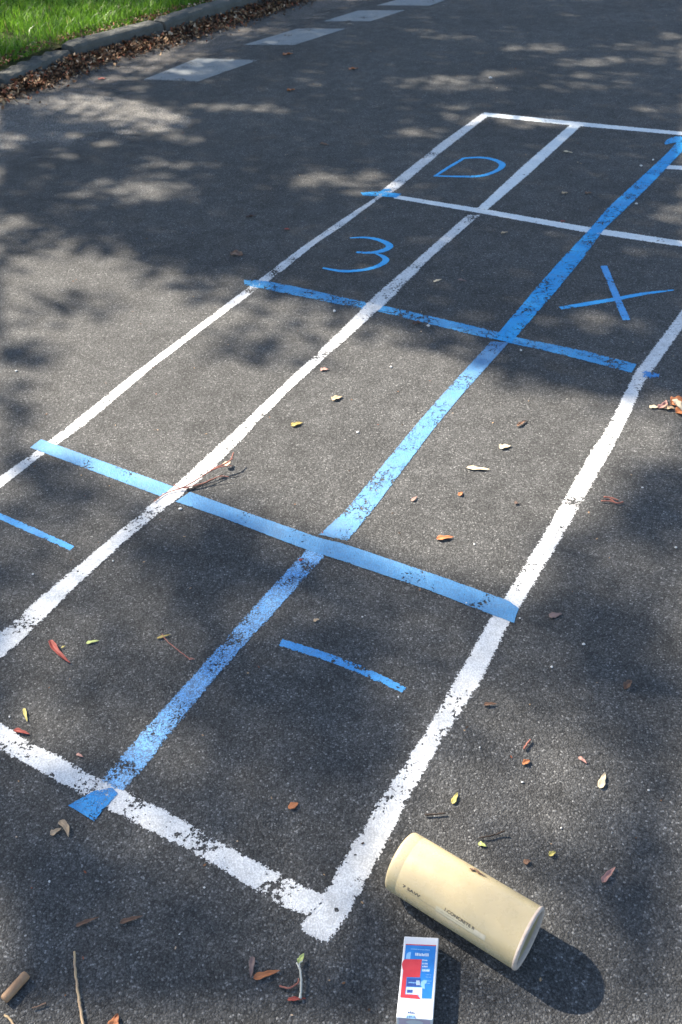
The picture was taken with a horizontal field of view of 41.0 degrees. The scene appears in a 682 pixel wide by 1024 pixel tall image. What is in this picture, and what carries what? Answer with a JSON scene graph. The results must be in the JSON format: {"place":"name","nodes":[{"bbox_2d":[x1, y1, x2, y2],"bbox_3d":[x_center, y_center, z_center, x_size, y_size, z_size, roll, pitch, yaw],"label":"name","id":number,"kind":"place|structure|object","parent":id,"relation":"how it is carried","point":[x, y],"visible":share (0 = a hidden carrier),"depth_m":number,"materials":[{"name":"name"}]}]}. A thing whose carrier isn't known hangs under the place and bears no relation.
{"place":"outdoors","nodes":[
{"label":"outdoors","id":0,"kind":"place"},
{"bbox_2d":[0,0,211,70],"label":"lawn","id":1,"kind":"structure","parent":0,"point":[28,57],"depth_m":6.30,"materials":[{"name":"plant"}]},
{"bbox_2d":[0,0,213,64],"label":"leaf scraps","id":2,"kind":"object","parent":1,"relation":"on","point":[123,24],"visible":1,"depth_m":6.39,"materials":[{"name":"brown plant"}]},
{"bbox_2d":[0,0,681,1023],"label":"road","id":3,"kind":"structure","parent":0,"point":[100,296],"depth_m":2.33,"materials":[{"name":"grey asphalt"}]},
{"bbox_2d":[4,1014,13,1023],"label":"stem","id":4,"kind":"object","parent":3,"relation":"on","point":[9,1018],"visible":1,"depth_m":1.43,"materials":[{"name":"plant"}]},
{"bbox_2d":[1,971,29,1002],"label":"wooden stick","id":5,"kind":"object","parent":3,"relation":"on","point":[15,986],"visible":1,"depth_m":1.46,"materials":[{"name":"brown wood"}]},
{"bbox_2d":[14,728,28,733],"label":"fallen leaf","id":6,"kind":"object","parent":3,"relation":"on","point":[19,730],"visible":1,"depth_m":1.85,"materials":[{"name":"red plant"}]},
{"bbox_2d":[23,708,26,720],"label":"fallen leaf","id":7,"kind":"object","parent":3,"relation":"on","point":[24,712],"visible":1,"depth_m":1.89,"materials":[{"name":"yellow plant"}]},
{"bbox_2d":[0,50,72,86],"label":"kerb","id":8,"kind":"structure","parent":3,"relation":"on","point":[34,63],"depth_m":5.86,"materials":[{"name":"concrete"}]},
{"bbox_2d":[0,513,73,549],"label":"blue dash","id":9,"kind":"object","parent":3,"relation":"on","point":[32,530],"visible":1,"depth_m":2.35,"materials":[{"name":"blue paint"}]},
{"bbox_2d":[48,640,69,662],"bbox_3d":[-0.625,0.308,2.015,0.014,0.007,0.095,-29,46,-28],"label":"fallen leaf","id":10,"kind":"object","parent":3,"relation":"on","point":[53,646],"visible":1,"depth_m":2.02,"materials":[{"name":"red plant"}]},
{"bbox_2d":[50,820,68,836],"bbox_3d":[-0.516,0.583,1.678,0.036,0.006,0.035,-3,40,0],"label":"leaf pair","id":11,"kind":"object","parent":3,"relation":"on","point":[64,824],"visible":1,"depth_m":1.68},
{"bbox_2d":[73,951,84,1023],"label":"stem","id":12,"kind":"object","parent":3,"relation":"on","point":[78,994],"visible":1,"depth_m":1.45,"materials":[{"name":"plant"}]},
{"bbox_2d":[76,917,97,926],"bbox_3d":[-0.429,0.692,1.542,0.039,0.004,0.007,-17,42,-17],"label":"fallen leaf","id":13,"kind":"object","parent":3,"relation":"on","point":[85,921],"visible":1,"depth_m":1.54,"materials":[{"name":"brown plant"}]},
{"bbox_2d":[30,439,172,495],"bbox_3d":[-0.665,-0.123,2.551,0.527,0.001,0.054,19,45,25],"label":"blue tape","id":14,"kind":"object","parent":3,"relation":"on","point":[150,485],"visible":1,"depth_m":2.55,"materials":[{"name":"blue paint"}]},
{"bbox_2d":[61,20,163,58],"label":"kerb","id":15,"kind":"structure","parent":3,"relation":"on","point":[85,44],"depth_m":6.31,"materials":[{"name":"concrete"}]},
{"bbox_2d":[108,1013,118,1023],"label":"fallen leaf","id":16,"kind":"object","parent":3,"relation":"on","point":[114,1019],"visible":1,"depth_m":1.42,"materials":[{"name":"orange plant"}]},
{"bbox_2d":[120,916,141,923],"bbox_3d":[-0.354,0.688,1.541,0.040,0.004,0.009,-11,40,-9],"label":"fallen leaf","id":17,"kind":"object","parent":3,"relation":"on","point":[123,920],"visible":1,"depth_m":1.54,"materials":[{"name":"brown plant"}]},
{"bbox_2d":[0,0,315,108],"bbox_3d":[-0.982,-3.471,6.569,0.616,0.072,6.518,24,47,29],"label":"leaf litter","id":18,"kind":"object","parent":3,"relation":"on","point":[93,57],"visible":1,"depth_m":6.29,"materials":[{"name":"brown plant"}]},
{"bbox_2d":[0,723,328,915],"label":"white line","id":19,"kind":"object","parent":3,"relation":"on","point":[246,870],"visible":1,"depth_m":1.68,"materials":[{"name":"paint"}]},
{"bbox_2d":[68,788,117,820],"bbox_3d":[-0.468,0.543,1.729,0.068,0.001,0.072,19,45,25],"label":"blue tape","id":20,"kind":"object","parent":19,"relation":"on","point":[98,797],"visible":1,"depth_m":1.72,"materials":[{"name":"paint"}]},
{"bbox_2d":[157,634,193,659],"bbox_3d":[-0.360,0.296,2.018,0.114,0.003,0.028,26,48,31],"label":"thin twig","id":21,"kind":"object","parent":3,"relation":"on","point":[162,636],"visible":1,"depth_m":2.03,"materials":[{"name":"brown wood"}]},
{"bbox_2d":[0,0,367,125],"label":"gutter","id":22,"kind":"object","parent":3,"relation":"on","point":[243,33],"visible":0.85,"depth_m":6.29,"materials":[{"name":"grey concrete"}]},
{"bbox_2d":[144,58,258,80],"bbox_3d":[-0.889,-2.838,5.854,0.429,0.001,0.706,19,44,24],"label":"road dash","id":23,"kind":"object","parent":3,"relation":"on","point":[199,69],"visible":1,"depth_m":5.86,"materials":[{"name":"grey paint"}]},
{"bbox_2d":[101,548,323,790],"bbox_3d":[-0.240,0.299,2.011,0.068,0.001,0.819,19,44,24],"label":"blue line","id":24,"kind":"object","parent":3,"relation":"on","point":[193,688],"visible":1,"depth_m":1.95,"materials":[{"name":"paint"}]},
{"bbox_2d":[154,0,270,31],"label":"kerb","id":25,"kind":"structure","parent":3,"relation":"on","point":[182,16],"depth_m":6.81,"materials":[{"name":"concrete"}]},
{"bbox_2d":[230,250,242,255],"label":"fallen leaf","id":26,"kind":"object","parent":3,"relation":"on","point":[237,252],"visible":1,"depth_m":3.62,"materials":[{"name":"plant"}]},
{"bbox_2d":[0,215,478,656],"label":"white line","id":27,"kind":"object","parent":3,"relation":"on","point":[50,600],"visible":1,"depth_m":2.52,"materials":[{"name":"paint"}]},
{"bbox_2d":[154,452,233,501],"bbox_3d":[-0.385,-0.087,2.458,0.261,0.033,0.070,-25,44,-25],"label":"twig cluster","id":28,"kind":"object","parent":27,"relation":"on","point":[225,463],"visible":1,"depth_m":2.47,"materials":[{"name":"red plant"}]},
{"bbox_2d":[0,113,486,487],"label":"white line","id":29,"kind":"object","parent":3,"relation":"on","point":[18,468],"visible":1,"depth_m":3.23,"materials":[{"name":"paint"}]},
{"bbox_2d":[249,956,254,977],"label":"fallen leaf","id":30,"kind":"object","parent":3,"relation":"on","point":[251,963],"visible":1,"depth_m":1.47,"materials":[{"name":"grey plant"}]},
{"bbox_2d":[253,970,279,979],"bbox_3d":[-0.119,0.741,1.461,0.044,0.005,0.012,-9,40,-7],"label":"fallen leaf","id":31,"kind":"object","parent":3,"relation":"on","point":[259,975],"visible":1,"depth_m":1.46,"materials":[{"name":"brown plant"}]},
{"bbox_2d":[279,978,299,988],"bbox_3d":[-0.081,0.750,1.447,0.034,0.003,0.011,-14,41,-13],"label":"curled stalk","id":32,"kind":"object","parent":3,"relation":"on","point":[291,986],"visible":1,"depth_m":1.45,"materials":[{"name":"red plant"}]},
{"bbox_2d":[288,802,297,808],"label":"fallen leaf","id":33,"kind":"object","parent":3,"relation":"on","point":[292,805],"visible":1,"depth_m":1.70,"materials":[{"name":"orange plant"}]},
{"bbox_2d":[287,953,305,1000],"bbox_3d":[-0.071,0.740,1.454,0.029,0.010,0.072,-3,40,0],"label":"sprout","id":34,"kind":"object","parent":3,"relation":"on","point":[299,961],"visible":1,"depth_m":1.44,"materials":[{"name":"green plant"}]},
{"bbox_2d":[247,28,345,44],"bbox_3d":[-0.321,-3.356,6.443,0.318,0.001,0.782,27,48,31],"label":"road dash","id":35,"kind":"object","parent":3,"relation":"on","point":[297,36],"visible":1,"depth_m":6.44,"materials":[{"name":"grey paint"}]},
{"bbox_2d":[291,422,302,425],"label":"fallen leaf","id":36,"kind":"object","parent":3,"relation":"on","point":[294,424],"visible":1,"depth_m":2.67,"materials":[{"name":"yellow plant"}]},
{"bbox_2d":[244,280,366,308],"bbox_3d":[-0.133,-0.801,3.335,0.538,0.001,0.068,17,44,22],"label":"blue tape","id":37,"kind":"object","parent":3,"relation":"on","point":[290,289],"visible":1,"depth_m":3.34,"materials":[{"name":"blue paint"}]},
{"bbox_2d":[331,395,341,399],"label":"fallen leaf","id":38,"kind":"object","parent":3,"relation":"on","point":[335,397],"visible":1,"depth_m":2.77,"materials":[{"name":"beige plant"}]},
{"bbox_2d":[279,639,405,691],"bbox_3d":[0.002,0.326,1.962,0.308,0.001,0.033,17,44,23],"label":"blue dash","id":39,"kind":"object","parent":3,"relation":"on","point":[317,653],"visible":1,"depth_m":1.97,"materials":[{"name":"blue paint"}]},
{"bbox_2d":[13,5,679,1015],"bbox_3d":[0.112,-1.511,4.174,4.793,0.005,7.459,-3,40,0],"label":"grit","id":40,"kind":"object","parent":3,"relation":"on","point":[257,607],"visible":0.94,"depth_m":2.24,"materials":[{"name":"grey gravel"}]},
{"bbox_2d":[176,492,518,622],"bbox_3d":[-0.013,0.093,2.244,0.954,0.001,0.064,18,44,24],"label":"blue tape","id":41,"kind":"object","parent":3,"relation":"on","point":[505,609],"visible":1,"depth_m":2.22,"materials":[{"name":"blue paint"}]},
{"bbox_2d":[323,237,392,271],"bbox_3d":[0.090,-1.005,3.568,0.229,0.001,0.343,12,42,18],"label":"number mark","id":42,"kind":"object","parent":3,"relation":"on","point":[386,259],"visible":1,"depth_m":3.56,"materials":[{"name":"blue paint"}]},
{"bbox_2d":[325,10,403,21],"bbox_3d":[0.179,-3.737,6.870,0.320,0.001,0.638,27,48,31],"label":"road dash","id":43,"kind":"object","parent":3,"relation":"on","point":[372,15],"visible":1,"depth_m":6.87,"materials":[{"name":"grey paint"}]},
{"bbox_2d":[361,191,399,197],"bbox_3d":[0.175,-1.414,4.057,0.186,0.001,0.066,8,41,13],"label":"blue smear","id":44,"kind":"object","parent":3,"relation":"on","point":[382,194],"visible":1,"depth_m":4.05,"materials":[{"name":"paint"}]},
{"bbox_2d":[377,0,443,5],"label":"road dash","id":45,"kind":"object","parent":3,"relation":"on","point":[413,2],"visible":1,"depth_m":7.15,"materials":[{"name":"grey paint"}]},
{"bbox_2d":[319,342,507,540],"bbox_3d":[0.254,-0.247,2.638,0.080,0.001,1.113,18,44,24],"label":"blue line","id":46,"kind":"object","parent":3,"relation":"on","point":[479,366],"visible":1,"depth_m":2.55,"materials":[{"name":"paint"}]},
{"bbox_2d":[396,937,438,1023],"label":"carton","id":47,"kind":"object","parent":3,"relation":"on","point":[416,996],"visible":1,"depth_m":1.41,"materials":[{"name":"white cardboard"}]},
{"bbox_2d":[425,812,444,815],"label":"twig","id":48,"kind":"object","parent":3,"relation":"on","point":[434,814],"visible":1,"depth_m":1.67,"materials":[{"name":"brown wood"}]},
{"bbox_2d":[377,306,498,338],"bbox_3d":[0.324,-0.652,3.124,0.456,0.001,0.061,19,44,25],"label":"blue tape","id":49,"kind":"object","parent":3,"relation":"on","point":[444,323],"visible":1,"depth_m":3.11,"materials":[{"name":"blue paint"}]},
{"bbox_2d":[436,535,452,539],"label":"fallen leaf","id":50,"kind":"object","parent":3,"relation":"on","point":[440,537],"visible":1,"depth_m":2.26,"materials":[{"name":"orange plant"}]},
{"bbox_2d":[451,792,457,803],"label":"fallen leaf","id":51,"kind":"object","parent":3,"relation":"on","point":[454,799],"visible":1,"depth_m":1.69,"materials":[{"name":"yellow plant"}]},
{"bbox_2d":[385,833,544,970],"bbox_3d":[0.200,0.633,1.496,0.242,0.106,0.106,23,46,28],"label":"cardboard tube","id":52,"kind":"object","parent":3,"relation":"on","point":[496,919],"visible":1,"depth_m":1.46,"materials":[{"name":"beige cardboard"}]},
{"bbox_2d":[469,866,486,876],"bbox_3d":[0.223,0.584,1.484,0.031,0.007,0.008,14,43,20],"label":"dry scrap","id":53,"kind":"object","parent":52,"relation":"on","point":[473,868],"visible":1,"depth_m":1.49,"materials":[{"name":"beige plant"}]},
{"bbox_2d":[434,157,505,176],"bbox_3d":[0.616,-1.599,4.252,0.244,0.001,0.346,23,46,28],"label":"letter mark","id":54,"kind":"object","parent":3,"relation":"on","point":[501,166],"visible":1,"depth_m":4.26,"materials":[{"name":"blue paint"}]},
{"bbox_2d":[466,466,489,469],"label":"fallen leaf","id":55,"kind":"object","parent":3,"relation":"on","point":[474,467],"visible":1,"depth_m":2.47,"materials":[{"name":"beige plant"}]},
{"bbox_2d":[301,310,681,943],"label":"white line","id":56,"kind":"object","parent":3,"relation":"on","point":[324,919],"visible":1,"depth_m":1.88,"materials":[{"name":"paint"}]},
{"bbox_2d":[479,830,504,837],"bbox_3d":[0.270,0.576,1.630,0.048,0.008,0.010,-3,40,0],"label":"twig","id":57,"kind":"object","parent":3,"relation":"on","point":[492,834],"visible":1,"depth_m":1.63,"materials":[{"name":"brown wood"}]},
{"bbox_2d":[499,444,509,448],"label":"fallen leaf","id":58,"kind":"object","parent":3,"relation":"on","point":[502,446],"visible":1,"depth_m":2.54,"materials":[{"name":"beige plant"}]},
{"bbox_2d":[522,759,529,764],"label":"fallen leaf","id":59,"kind":"object","parent":3,"relation":"on","point":[525,761],"visible":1,"depth_m":1.75,"materials":[{"name":"orange plant"}]},
{"bbox_2d":[478,125,579,208],"bbox_3d":[0.903,-1.637,4.279,0.073,0.001,1.237,18,44,24],"label":"white line","id":60,"kind":"object","parent":3,"relation":"on","point":[530,166],"visible":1,"depth_m":4.24,"materials":[{"name":"white paint"}]},
{"bbox_2d":[393,196,681,246],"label":"white line","id":61,"kind":"object","parent":3,"relation":"on","point":[579,228],"visible":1,"depth_m":3.73,"materials":[{"name":"white paint"}]},
{"bbox_2d":[549,612,561,617],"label":"fallen leaf","id":62,"kind":"object","parent":3,"relation":"on","point":[553,615],"visible":1,"depth_m":2.04,"materials":[{"name":"plant"}]},
{"bbox_2d":[508,337,635,372],"bbox_3d":[0.733,-0.512,2.927,0.429,0.001,0.068,20,45,25],"label":"blue tape","id":63,"kind":"object","parent":3,"relation":"on","point":[629,367],"visible":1,"depth_m":2.92,"materials":[{"name":"blue paint"}]},
{"bbox_2d":[484,112,681,134],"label":"white line","id":64,"kind":"object","parent":3,"relation":"on","point":[562,122],"visible":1,"depth_m":4.69,"materials":[{"name":"white paint"}]},
{"bbox_2d":[493,141,681,342],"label":"blue line","id":65,"kind":"object","parent":3,"relation":"on","point":[577,251],"visible":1,"depth_m":3.48,"materials":[{"name":"paint"}]},
{"bbox_2d":[598,773,605,787],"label":"fallen leaf","id":66,"kind":"object","parent":3,"relation":"on","point":[601,782],"visible":1,"depth_m":1.71,"materials":[{"name":"beige plant"}]},
{"bbox_2d":[601,867,614,882],"bbox_3d":[0.460,0.621,1.566,0.040,0.006,0.010,-31,47,-29],"label":"fallen leaf","id":67,"kind":"object","parent":3,"relation":"on","point":[606,875],"visible":1,"depth_m":1.56,"materials":[{"name":"pink plant"}]},
{"bbox_2d":[601,496,622,503],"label":"fallen leaf","id":68,"kind":"object","parent":3,"relation":"on","point":[613,501],"visible":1,"depth_m":2.34,"materials":[{"name":"red plant"}]},
{"bbox_2d":[559,266,672,319],"bbox_3d":[0.986,-0.767,3.219,0.305,0.001,0.409,22,46,27],"label":"cross mark","id":69,"kind":"object","parent":3,"relation":"on","point":[617,298],"visible":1,"depth_m":3.20,"materials":[{"name":"blue paint"}]},
{"bbox_2d":[623,680,631,688],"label":"fallen leaf","id":70,"kind":"object","parent":3,"relation":"on","point":[627,684],"visible":1,"depth_m":1.88,"materials":[{"name":"brown plant"}]},
{"bbox_2d":[642,370,658,377],"bbox_3d":[0.952,-0.420,2.800,0.064,0.001,0.063,15,43,20],"label":"blue smear","id":71,"kind":"object","parent":3,"relation":"on","point":[647,374],"visible":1,"depth_m":2.80},
{"bbox_2d":[649,400,667,408],"bbox_3d":[0.933,-0.312,2.663,0.067,0.008,0.032,-18,42,-18],"label":"leaf curl","id":72,"kind":"object","parent":3,"relation":"on","point":[659,405],"visible":1,"depth_m":2.66,"materials":[{"name":"beige plant"}]},
{"bbox_2d":[663,396,681,413],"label":"leaf cluster","id":73,"kind":"object","parent":3,"relation":"on","point":[677,400],"visible":1,"depth_m":2.65,"materials":[{"name":"brown plant"}]},
{"bbox_2d":[665,136,681,143],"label":"blue tape end","id":74,"kind":"object","parent":3,"relation":"on","point":[671,139],"visible":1,"depth_m":4.43,"materials":[{"name":"paint"}]},
{"bbox_2d":[666,165,681,169],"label":"white line","id":75,"kind":"object","parent":3,"relation":"on","point":[674,167],"visible":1,"depth_m":4.15,"materials":[{"name":"white paint"}]}
]}

